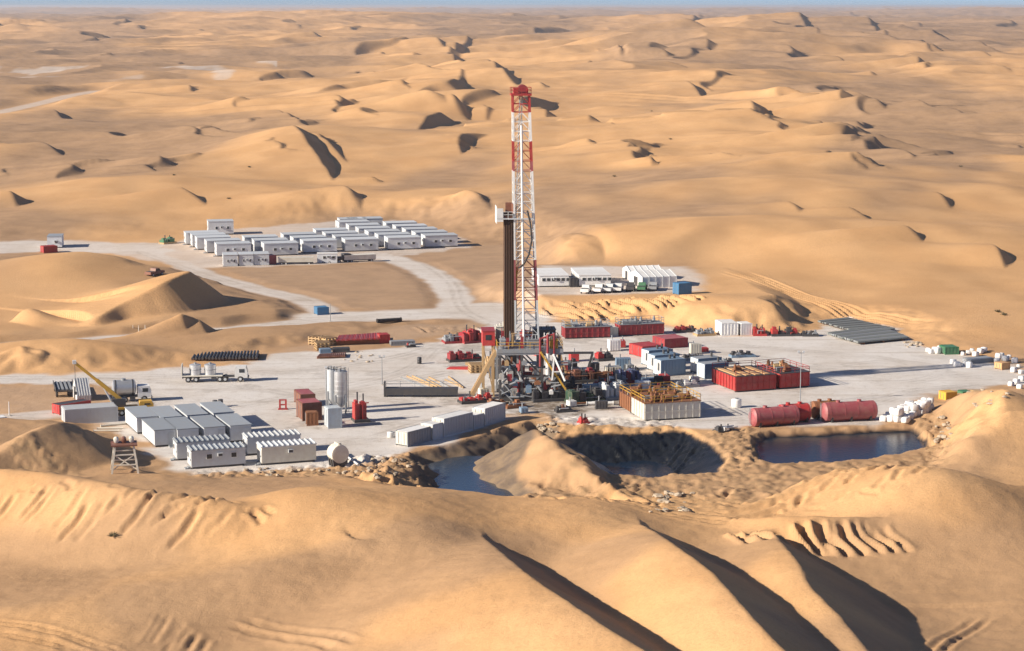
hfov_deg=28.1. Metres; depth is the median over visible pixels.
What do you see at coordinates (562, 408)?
pump skid
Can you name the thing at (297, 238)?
portable cabin
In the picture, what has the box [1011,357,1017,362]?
bulk sack
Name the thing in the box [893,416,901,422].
bulk sack
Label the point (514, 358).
equipment crate
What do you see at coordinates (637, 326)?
mud tank
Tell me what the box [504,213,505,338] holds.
drill pipe stand
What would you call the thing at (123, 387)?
tanker truck
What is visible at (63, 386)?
rack
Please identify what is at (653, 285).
pickup truck
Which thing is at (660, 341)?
door
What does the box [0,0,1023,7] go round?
sky
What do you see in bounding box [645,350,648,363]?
door
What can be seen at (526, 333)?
pump skid
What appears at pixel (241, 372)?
truck
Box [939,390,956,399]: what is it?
steel box
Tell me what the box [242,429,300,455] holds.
portable cabin
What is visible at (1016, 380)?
bulk sack
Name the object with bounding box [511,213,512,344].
drill pipe stand
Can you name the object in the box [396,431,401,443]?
door
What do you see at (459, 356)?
engine skid
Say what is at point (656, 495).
rock
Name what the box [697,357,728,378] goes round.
generator house
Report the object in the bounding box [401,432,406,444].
door
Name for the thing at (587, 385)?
equipment crate
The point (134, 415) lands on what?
portable cabin
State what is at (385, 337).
steel box
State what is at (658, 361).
door
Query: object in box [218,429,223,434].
door
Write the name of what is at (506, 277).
drill pipe stand
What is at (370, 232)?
portable cabin
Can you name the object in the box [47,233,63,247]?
portable cabin
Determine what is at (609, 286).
pickup truck
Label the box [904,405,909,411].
bulk sack
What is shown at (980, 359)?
steel box
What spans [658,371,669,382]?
equipment crate
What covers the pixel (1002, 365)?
steel box
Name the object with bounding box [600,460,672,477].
pit water
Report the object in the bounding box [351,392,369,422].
cement pump
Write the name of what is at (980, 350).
bulk sack
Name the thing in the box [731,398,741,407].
water drum
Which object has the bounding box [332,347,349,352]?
steel box
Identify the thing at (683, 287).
shipping container
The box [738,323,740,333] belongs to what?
door
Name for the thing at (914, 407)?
bulk sack
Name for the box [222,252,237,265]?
portable cabin
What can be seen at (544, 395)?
pump skid
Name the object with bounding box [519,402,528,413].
equipment crate
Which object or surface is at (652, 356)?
door
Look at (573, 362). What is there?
pump skid
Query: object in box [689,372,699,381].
equipment crate
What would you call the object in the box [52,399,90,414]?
shipping container
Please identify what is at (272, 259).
shipping container
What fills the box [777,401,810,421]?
storage tank
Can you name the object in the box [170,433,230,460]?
portable cabin
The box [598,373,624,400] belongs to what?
shaker skid
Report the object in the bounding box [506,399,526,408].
scrap skid
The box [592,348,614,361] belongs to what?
machinery skid
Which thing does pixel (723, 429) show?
trash pump
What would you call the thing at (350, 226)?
portable cabin
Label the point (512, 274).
drill pipe stand
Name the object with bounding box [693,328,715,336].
pump skid
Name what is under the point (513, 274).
drill pipe stand
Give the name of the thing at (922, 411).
bulk sack
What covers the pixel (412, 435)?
shipping container
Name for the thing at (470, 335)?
machinery skid
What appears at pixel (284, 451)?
portable cabin
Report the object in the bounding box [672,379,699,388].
pump skid
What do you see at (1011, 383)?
bulk sack
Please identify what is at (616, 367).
equipment crate
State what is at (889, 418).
bulk sack
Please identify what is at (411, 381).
steel pipe
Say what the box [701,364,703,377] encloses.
door
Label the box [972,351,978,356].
bulk sack
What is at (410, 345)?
pump
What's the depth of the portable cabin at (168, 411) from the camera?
328.68 m
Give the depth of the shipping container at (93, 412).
333.24 m
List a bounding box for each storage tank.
[749,404,799,427]
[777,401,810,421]
[810,398,835,419]
[820,399,877,422]
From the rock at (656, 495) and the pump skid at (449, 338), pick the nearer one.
the rock at (656, 495)
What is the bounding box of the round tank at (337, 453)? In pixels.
[327,441,348,466]
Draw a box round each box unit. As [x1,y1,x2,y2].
[294,389,315,401]
[296,398,321,420]
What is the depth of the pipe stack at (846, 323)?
432.91 m
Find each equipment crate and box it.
[478,383,488,394]
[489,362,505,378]
[505,355,516,363]
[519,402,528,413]
[566,397,576,406]
[569,348,578,361]
[582,382,598,391]
[590,359,599,370]
[595,396,607,408]
[604,363,620,371]
[607,335,620,351]
[615,354,630,369]
[620,336,625,347]
[635,379,650,388]
[641,374,653,382]
[653,374,662,383]
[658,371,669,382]
[689,341,701,353]
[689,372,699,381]
[702,347,708,351]
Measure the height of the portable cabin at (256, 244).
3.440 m
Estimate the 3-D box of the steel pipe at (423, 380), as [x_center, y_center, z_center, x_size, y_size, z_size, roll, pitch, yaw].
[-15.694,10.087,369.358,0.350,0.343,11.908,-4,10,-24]
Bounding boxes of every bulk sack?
[879,415,886,421]
[887,415,893,421]
[889,407,896,414]
[893,408,901,415]
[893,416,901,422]
[901,417,909,422]
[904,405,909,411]
[910,404,918,410]
[918,403,925,408]
[919,409,925,414]
[921,400,928,407]
[934,347,941,353]
[953,361,960,366]
[966,361,972,367]
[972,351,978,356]
[977,348,983,353]
[995,353,1001,358]
[1001,355,1009,361]
[1008,381,1014,385]
[1010,367,1016,371]
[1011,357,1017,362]
[1013,378,1019,383]
[1016,384,1022,388]
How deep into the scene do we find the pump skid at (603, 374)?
370.45 m
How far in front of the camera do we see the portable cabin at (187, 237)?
582.34 m
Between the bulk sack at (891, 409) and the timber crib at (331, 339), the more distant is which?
the timber crib at (331, 339)
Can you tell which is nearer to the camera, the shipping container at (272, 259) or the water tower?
the water tower
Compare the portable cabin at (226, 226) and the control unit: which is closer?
the control unit
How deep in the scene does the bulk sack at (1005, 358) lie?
390.90 m
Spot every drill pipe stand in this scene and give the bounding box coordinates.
[503,212,503,330]
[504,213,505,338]
[506,213,507,337]
[507,213,507,325]
[508,213,508,337]
[509,213,510,333]
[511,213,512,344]
[512,213,512,330]
[513,213,513,332]
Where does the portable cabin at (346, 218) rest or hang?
on the desert ground
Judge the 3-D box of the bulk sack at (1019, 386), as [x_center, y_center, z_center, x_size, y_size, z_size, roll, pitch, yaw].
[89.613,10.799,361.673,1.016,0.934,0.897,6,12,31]
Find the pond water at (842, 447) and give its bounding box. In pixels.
[757,432,924,462]
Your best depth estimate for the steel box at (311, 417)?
330.89 m
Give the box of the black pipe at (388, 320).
[376,317,401,322]
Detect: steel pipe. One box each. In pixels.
[400,377,424,386]
[406,375,433,386]
[412,375,437,386]
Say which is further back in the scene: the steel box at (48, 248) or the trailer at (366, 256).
the steel box at (48, 248)
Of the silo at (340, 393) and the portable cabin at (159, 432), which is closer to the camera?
the portable cabin at (159, 432)
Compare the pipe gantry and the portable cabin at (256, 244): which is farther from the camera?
the portable cabin at (256, 244)
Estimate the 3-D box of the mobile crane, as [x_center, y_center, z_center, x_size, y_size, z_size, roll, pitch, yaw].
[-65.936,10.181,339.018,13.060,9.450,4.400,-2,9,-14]
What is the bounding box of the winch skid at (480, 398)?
[457,391,494,404]
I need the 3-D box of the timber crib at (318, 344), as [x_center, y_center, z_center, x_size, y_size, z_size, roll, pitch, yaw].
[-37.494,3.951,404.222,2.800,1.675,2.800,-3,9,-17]
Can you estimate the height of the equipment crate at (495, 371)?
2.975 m
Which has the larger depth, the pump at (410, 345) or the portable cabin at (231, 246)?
the portable cabin at (231, 246)
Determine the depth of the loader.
584.33 m
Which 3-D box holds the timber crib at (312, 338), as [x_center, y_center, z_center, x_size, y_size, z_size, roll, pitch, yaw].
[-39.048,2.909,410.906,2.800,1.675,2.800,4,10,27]
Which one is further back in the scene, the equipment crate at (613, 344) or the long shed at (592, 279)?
the long shed at (592, 279)
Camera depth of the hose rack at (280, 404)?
344.27 m
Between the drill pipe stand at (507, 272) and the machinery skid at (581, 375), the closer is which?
the drill pipe stand at (507, 272)
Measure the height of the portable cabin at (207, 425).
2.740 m
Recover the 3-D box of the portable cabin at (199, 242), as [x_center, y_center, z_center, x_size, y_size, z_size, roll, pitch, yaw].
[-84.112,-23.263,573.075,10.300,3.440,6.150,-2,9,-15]
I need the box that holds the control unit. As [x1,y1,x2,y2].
[324,405,341,428]
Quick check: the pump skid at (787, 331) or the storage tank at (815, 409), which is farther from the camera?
the pump skid at (787, 331)
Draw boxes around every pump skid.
[441,332,462,343]
[485,351,498,366]
[487,397,508,403]
[518,327,531,338]
[530,387,565,402]
[554,404,572,412]
[556,372,576,389]
[563,357,579,369]
[564,385,604,401]
[586,364,614,380]
[593,376,610,384]
[609,367,628,385]
[626,365,641,376]
[651,381,668,387]
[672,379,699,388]
[673,325,695,332]
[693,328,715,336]
[728,350,755,357]
[752,324,766,335]
[769,326,801,336]
[801,330,818,336]
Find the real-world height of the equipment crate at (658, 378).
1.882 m
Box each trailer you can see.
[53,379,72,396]
[278,256,313,264]
[344,253,375,261]
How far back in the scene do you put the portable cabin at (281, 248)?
557.01 m
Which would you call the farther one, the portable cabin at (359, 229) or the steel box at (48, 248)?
the portable cabin at (359, 229)
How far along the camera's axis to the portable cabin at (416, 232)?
584.89 m
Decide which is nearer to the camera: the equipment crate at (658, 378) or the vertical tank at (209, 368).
the equipment crate at (658, 378)
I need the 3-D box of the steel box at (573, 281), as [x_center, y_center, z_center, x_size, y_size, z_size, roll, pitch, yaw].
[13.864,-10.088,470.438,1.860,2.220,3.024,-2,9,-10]
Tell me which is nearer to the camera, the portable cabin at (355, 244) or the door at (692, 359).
the door at (692, 359)
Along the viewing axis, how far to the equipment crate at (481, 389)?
355.47 m
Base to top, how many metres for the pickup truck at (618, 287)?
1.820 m
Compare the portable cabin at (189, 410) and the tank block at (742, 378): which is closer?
the portable cabin at (189, 410)
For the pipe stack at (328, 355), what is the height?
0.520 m
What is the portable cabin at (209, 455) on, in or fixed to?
on the desert ground
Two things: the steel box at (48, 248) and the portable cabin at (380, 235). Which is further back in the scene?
the portable cabin at (380, 235)
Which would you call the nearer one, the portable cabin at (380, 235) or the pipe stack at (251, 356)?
the pipe stack at (251, 356)
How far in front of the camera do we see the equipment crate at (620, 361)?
381.54 m
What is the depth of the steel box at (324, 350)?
399.74 m
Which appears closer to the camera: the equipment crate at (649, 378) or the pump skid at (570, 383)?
the pump skid at (570, 383)
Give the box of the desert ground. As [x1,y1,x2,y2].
[0,6,1023,650]
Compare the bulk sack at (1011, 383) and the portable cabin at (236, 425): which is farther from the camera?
the bulk sack at (1011, 383)
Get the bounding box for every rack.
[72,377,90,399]
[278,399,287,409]
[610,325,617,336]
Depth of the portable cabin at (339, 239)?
574.17 m
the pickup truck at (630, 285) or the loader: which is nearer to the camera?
the pickup truck at (630, 285)
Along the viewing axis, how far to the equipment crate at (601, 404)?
344.61 m
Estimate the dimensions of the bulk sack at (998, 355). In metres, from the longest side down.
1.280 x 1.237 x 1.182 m
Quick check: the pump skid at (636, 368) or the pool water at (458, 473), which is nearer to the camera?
the pool water at (458, 473)
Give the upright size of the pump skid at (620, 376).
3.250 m
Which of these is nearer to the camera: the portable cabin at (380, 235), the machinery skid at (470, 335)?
the machinery skid at (470, 335)
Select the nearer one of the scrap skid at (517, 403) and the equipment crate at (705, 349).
the scrap skid at (517, 403)
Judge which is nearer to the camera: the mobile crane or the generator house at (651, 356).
the mobile crane
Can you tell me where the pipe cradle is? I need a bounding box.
[447,362,467,369]
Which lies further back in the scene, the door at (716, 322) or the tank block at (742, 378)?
the door at (716, 322)
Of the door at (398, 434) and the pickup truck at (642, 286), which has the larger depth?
the pickup truck at (642, 286)
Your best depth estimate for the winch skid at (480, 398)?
349.93 m
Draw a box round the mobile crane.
[72,360,153,415]
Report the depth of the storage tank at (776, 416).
329.19 m
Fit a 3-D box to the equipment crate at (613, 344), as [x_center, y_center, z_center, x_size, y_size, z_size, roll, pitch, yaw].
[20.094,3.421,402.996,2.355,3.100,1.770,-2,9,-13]
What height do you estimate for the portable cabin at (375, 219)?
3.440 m
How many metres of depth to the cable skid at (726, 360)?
387.61 m
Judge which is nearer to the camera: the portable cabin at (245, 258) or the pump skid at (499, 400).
the pump skid at (499, 400)
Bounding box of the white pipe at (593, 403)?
[586,401,613,404]
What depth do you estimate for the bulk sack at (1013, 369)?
379.24 m
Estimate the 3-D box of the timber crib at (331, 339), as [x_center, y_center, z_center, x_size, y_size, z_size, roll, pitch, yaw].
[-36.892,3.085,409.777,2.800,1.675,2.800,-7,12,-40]
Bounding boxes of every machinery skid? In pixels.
[458,324,481,343]
[547,367,598,382]
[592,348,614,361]
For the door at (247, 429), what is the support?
in the portable cabin at (236, 425)
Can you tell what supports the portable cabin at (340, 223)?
on the desert ground
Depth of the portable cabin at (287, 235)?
579.74 m
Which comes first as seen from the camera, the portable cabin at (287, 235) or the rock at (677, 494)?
the rock at (677, 494)
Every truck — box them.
[112,378,152,401]
[145,268,164,276]
[181,363,248,382]
[337,253,350,262]
[580,284,591,293]
[592,284,605,292]
[603,283,614,292]
[613,283,623,291]
[626,282,635,290]
[637,282,646,290]
[648,282,658,290]
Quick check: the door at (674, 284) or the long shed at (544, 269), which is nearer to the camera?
the door at (674, 284)
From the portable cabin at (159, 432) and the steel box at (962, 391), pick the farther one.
the steel box at (962, 391)
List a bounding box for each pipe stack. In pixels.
[191,350,259,360]
[317,352,345,358]
[336,332,380,344]
[818,317,894,329]
[827,325,907,343]
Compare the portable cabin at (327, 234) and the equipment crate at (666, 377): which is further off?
the portable cabin at (327, 234)
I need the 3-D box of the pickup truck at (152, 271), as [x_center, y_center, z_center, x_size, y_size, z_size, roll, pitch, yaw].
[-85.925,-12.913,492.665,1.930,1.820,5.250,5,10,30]
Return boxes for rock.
[653,493,663,497]
[674,492,681,496]
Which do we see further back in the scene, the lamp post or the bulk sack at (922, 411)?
the lamp post
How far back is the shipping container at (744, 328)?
421.68 m
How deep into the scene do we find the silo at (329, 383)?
343.42 m
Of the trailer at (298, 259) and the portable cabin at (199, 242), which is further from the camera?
the portable cabin at (199, 242)
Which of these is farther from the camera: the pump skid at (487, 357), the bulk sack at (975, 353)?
the bulk sack at (975, 353)
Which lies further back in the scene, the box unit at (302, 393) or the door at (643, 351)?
the door at (643, 351)
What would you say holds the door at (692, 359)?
in the generator house at (694, 360)
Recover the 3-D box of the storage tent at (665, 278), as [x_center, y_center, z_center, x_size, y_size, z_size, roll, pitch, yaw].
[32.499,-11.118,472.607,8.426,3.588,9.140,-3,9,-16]
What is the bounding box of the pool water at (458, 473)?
[425,456,513,495]
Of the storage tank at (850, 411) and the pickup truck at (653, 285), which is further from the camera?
the pickup truck at (653, 285)
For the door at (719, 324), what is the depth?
421.95 m
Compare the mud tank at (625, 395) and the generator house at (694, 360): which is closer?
the mud tank at (625, 395)
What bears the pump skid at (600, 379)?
on the desert ground
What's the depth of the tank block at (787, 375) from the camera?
363.98 m
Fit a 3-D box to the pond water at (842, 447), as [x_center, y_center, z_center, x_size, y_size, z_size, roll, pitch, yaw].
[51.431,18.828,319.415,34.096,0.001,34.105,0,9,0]
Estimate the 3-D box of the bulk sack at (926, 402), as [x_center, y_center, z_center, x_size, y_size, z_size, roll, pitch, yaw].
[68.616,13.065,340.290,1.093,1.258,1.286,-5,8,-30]
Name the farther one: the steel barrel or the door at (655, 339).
the door at (655, 339)
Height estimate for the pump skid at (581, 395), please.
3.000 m
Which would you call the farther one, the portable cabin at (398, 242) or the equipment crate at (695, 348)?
the portable cabin at (398, 242)
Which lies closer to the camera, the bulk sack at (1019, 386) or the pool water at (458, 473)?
the pool water at (458, 473)
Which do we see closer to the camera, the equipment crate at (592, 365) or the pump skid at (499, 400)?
the pump skid at (499, 400)
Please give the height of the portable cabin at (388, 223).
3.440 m
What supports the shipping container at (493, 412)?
on the desert ground
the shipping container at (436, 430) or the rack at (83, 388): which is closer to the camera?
the shipping container at (436, 430)
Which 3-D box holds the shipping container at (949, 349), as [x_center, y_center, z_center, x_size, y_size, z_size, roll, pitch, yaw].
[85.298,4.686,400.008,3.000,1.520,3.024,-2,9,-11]
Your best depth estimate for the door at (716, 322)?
424.22 m
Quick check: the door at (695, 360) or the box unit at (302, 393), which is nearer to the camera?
the box unit at (302, 393)
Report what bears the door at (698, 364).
in the generator house at (704, 369)
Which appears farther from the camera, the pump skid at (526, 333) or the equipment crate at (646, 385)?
the pump skid at (526, 333)
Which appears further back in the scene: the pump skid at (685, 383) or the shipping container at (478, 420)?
the pump skid at (685, 383)
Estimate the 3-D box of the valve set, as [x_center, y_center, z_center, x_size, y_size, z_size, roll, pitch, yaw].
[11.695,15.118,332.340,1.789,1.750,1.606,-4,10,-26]
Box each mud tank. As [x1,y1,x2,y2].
[561,318,610,338]
[614,315,664,335]
[619,382,682,412]
[631,387,700,420]
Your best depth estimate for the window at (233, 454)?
301.55 m
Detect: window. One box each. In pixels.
[206,454,212,458]
[231,452,236,457]
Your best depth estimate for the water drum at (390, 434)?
321.71 m
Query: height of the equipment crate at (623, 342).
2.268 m
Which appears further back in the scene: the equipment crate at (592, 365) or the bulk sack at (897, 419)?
the equipment crate at (592, 365)
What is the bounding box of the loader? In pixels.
[159,235,176,243]
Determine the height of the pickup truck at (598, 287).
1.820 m
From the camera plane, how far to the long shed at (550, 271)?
475.59 m
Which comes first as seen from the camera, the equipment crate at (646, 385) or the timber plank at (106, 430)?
the timber plank at (106, 430)
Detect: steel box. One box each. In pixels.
[40,245,57,252]
[305,410,317,425]
[319,348,330,353]
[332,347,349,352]
[377,332,389,343]
[389,339,414,345]
[569,276,577,286]
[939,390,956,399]
[957,389,967,392]
[962,356,993,363]
[994,361,1009,369]
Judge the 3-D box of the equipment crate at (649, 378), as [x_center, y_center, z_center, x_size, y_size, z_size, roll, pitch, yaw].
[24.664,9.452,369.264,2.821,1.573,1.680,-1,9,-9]
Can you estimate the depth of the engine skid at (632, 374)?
368.75 m
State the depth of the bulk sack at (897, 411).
332.29 m
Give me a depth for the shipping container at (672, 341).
406.99 m
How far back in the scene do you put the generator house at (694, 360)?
378.92 m
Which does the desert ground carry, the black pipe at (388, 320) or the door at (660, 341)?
the black pipe at (388, 320)
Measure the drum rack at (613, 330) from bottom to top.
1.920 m
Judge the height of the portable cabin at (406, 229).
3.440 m
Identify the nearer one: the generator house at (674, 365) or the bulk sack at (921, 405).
the bulk sack at (921, 405)
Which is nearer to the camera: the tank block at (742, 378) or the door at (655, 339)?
the tank block at (742, 378)
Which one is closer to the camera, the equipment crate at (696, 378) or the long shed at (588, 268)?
the equipment crate at (696, 378)
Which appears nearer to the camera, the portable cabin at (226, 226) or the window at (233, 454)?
the window at (233, 454)
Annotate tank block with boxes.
[712,360,776,391]
[754,358,809,388]
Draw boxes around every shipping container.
[52,399,90,414]
[61,402,117,422]
[269,254,276,264]
[314,305,328,314]
[395,425,430,446]
[421,420,442,439]
[432,410,472,437]
[470,411,483,429]
[472,401,505,425]
[652,334,687,347]
[673,281,691,294]
[715,319,737,335]
[737,321,751,335]
[939,344,958,354]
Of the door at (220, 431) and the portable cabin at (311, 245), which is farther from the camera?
the portable cabin at (311, 245)
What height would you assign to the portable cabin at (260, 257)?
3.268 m
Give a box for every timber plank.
[93,430,118,431]
[97,427,122,428]
[100,422,126,426]
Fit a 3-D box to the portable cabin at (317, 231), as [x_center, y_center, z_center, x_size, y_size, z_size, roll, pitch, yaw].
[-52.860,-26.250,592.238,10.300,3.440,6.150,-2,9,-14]
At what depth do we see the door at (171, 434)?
315.41 m
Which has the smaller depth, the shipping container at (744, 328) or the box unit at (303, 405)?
the box unit at (303, 405)
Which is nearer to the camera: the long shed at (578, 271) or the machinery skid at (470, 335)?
the machinery skid at (470, 335)
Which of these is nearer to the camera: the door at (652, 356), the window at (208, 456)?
the window at (208, 456)
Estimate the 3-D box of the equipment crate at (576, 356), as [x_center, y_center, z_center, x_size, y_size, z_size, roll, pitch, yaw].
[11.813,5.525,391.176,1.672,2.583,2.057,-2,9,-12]
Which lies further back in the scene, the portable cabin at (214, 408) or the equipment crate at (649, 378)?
the equipment crate at (649, 378)
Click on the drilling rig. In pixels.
(542, 342)
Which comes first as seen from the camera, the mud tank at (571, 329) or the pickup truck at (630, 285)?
the mud tank at (571, 329)
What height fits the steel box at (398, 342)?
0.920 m
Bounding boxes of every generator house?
[641,343,672,364]
[647,348,678,369]
[653,353,685,375]
[690,351,721,371]
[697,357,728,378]
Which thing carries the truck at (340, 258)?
on the desert ground
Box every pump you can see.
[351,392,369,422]
[405,342,415,347]
[712,424,737,432]
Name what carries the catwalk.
on the desert ground
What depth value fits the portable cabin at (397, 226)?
600.90 m
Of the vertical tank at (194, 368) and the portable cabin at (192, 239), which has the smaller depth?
the vertical tank at (194, 368)
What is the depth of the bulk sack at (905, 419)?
331.77 m
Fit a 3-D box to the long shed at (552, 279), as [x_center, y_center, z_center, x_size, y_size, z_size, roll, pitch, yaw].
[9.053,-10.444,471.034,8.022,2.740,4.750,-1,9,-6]
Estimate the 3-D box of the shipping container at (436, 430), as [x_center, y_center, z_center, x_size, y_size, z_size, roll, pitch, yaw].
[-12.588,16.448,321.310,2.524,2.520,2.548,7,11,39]
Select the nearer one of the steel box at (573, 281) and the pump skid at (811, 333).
the pump skid at (811, 333)
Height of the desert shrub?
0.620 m
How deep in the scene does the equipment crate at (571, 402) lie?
346.49 m
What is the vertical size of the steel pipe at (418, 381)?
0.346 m
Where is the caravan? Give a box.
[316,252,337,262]
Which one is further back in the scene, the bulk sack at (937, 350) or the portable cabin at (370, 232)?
the portable cabin at (370, 232)
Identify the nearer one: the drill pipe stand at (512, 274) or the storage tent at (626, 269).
the drill pipe stand at (512, 274)
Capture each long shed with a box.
[530,268,562,281]
[532,270,566,284]
[537,273,568,286]
[571,267,604,275]
[573,270,606,276]
[576,272,611,286]
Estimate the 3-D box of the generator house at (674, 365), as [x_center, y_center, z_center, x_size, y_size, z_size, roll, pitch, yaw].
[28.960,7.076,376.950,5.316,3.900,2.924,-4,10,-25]
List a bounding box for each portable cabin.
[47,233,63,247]
[124,405,157,433]
[141,417,175,446]
[148,405,182,417]
[165,416,198,437]
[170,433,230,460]
[174,403,207,419]
[183,230,218,244]
[184,441,245,468]
[189,232,225,246]
[190,415,225,435]
[194,235,230,249]
[200,401,234,417]
[203,238,240,252]
[207,219,233,234]
[213,241,250,256]
[215,413,251,441]
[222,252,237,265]
[238,252,253,265]
[242,234,277,248]
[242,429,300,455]
[251,237,287,251]
[253,251,268,264]
[254,438,316,465]
[261,240,298,255]
[280,232,315,239]
[290,235,325,249]
[300,238,336,252]
[313,227,347,234]
[322,230,357,237]
[332,233,368,248]
[335,219,369,227]
[337,217,358,219]
[341,236,378,251]
[345,222,380,229]
[355,226,390,233]
[364,216,382,225]
[364,229,400,236]
[375,232,410,246]
[382,220,416,228]
[384,235,420,249]
[392,223,427,231]
[401,226,437,232]
[411,229,447,235]
[421,233,457,247]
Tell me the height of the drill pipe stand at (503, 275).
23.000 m
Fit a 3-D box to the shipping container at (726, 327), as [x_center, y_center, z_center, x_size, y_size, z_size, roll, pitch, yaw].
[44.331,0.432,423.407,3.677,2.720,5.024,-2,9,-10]
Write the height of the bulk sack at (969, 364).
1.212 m
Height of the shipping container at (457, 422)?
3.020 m
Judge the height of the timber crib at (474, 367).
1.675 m
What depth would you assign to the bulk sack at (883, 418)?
333.43 m
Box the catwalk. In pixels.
[384,381,457,396]
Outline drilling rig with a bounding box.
[471,84,567,400]
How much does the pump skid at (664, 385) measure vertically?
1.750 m
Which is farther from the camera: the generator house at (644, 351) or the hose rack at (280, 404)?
the generator house at (644, 351)
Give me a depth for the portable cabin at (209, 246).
562.57 m
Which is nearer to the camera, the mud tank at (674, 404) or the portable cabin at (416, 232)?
the mud tank at (674, 404)
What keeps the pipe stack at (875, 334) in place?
on the desert ground
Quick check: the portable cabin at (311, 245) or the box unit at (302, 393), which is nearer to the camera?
the box unit at (302, 393)
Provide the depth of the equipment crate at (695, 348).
399.04 m
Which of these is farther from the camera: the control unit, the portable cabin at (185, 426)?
the control unit
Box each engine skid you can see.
[446,349,481,362]
[618,364,640,383]
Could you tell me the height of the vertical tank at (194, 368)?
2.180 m
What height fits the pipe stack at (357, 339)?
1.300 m
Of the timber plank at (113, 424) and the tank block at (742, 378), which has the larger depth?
the tank block at (742, 378)
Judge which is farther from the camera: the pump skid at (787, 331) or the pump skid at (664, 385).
the pump skid at (787, 331)
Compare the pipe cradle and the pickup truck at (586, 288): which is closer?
the pipe cradle
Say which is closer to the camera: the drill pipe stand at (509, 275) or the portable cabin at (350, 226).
the drill pipe stand at (509, 275)
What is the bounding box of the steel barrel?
[417,357,421,363]
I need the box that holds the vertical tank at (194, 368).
[189,362,200,374]
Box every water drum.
[387,431,394,437]
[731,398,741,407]
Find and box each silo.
[325,366,336,404]
[333,366,348,413]
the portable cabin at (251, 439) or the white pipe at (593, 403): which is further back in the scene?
the white pipe at (593, 403)
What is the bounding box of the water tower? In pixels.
[110,436,138,473]
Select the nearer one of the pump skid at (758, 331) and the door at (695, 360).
the door at (695, 360)
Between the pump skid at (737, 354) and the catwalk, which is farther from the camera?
the pump skid at (737, 354)
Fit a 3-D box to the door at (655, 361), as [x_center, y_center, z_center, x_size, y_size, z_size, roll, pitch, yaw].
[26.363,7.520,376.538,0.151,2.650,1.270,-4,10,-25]
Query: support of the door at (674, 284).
in the shipping container at (683, 287)
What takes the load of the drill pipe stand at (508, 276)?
on the drilling rig
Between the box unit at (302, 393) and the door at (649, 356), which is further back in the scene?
the door at (649, 356)
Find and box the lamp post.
[798,351,804,400]
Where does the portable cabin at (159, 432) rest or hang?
on the desert ground
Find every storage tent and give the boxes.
[622,265,661,279]
[629,269,676,287]
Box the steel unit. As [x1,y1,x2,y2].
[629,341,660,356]
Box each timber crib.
[308,334,326,344]
[314,340,329,350]
[320,335,336,345]
[468,362,481,372]
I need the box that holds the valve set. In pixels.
[577,413,589,423]
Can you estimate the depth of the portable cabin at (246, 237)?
572.19 m
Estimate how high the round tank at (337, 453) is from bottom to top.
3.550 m
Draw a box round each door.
[168,432,173,443]
[191,431,196,436]
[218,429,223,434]
[244,427,249,432]
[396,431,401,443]
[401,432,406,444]
[642,349,644,363]
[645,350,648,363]
[648,354,650,368]
[651,355,654,369]
[653,336,658,343]
[654,359,656,373]
[657,360,660,373]
[658,338,663,346]
[673,283,675,292]
[691,357,693,370]
[694,358,697,371]
[697,362,700,376]
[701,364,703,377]
[715,320,717,332]
[718,322,720,334]
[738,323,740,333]
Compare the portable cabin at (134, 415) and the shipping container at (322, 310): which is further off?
the shipping container at (322, 310)
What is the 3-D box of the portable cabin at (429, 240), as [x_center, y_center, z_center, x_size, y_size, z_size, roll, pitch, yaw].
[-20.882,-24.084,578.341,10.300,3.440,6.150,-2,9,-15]
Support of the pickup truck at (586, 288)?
on the desert ground
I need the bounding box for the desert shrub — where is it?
[107,531,117,536]
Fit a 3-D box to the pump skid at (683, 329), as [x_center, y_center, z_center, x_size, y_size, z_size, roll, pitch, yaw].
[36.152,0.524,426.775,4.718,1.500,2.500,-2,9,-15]
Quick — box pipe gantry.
[557,351,593,372]
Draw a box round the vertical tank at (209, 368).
[204,362,215,374]

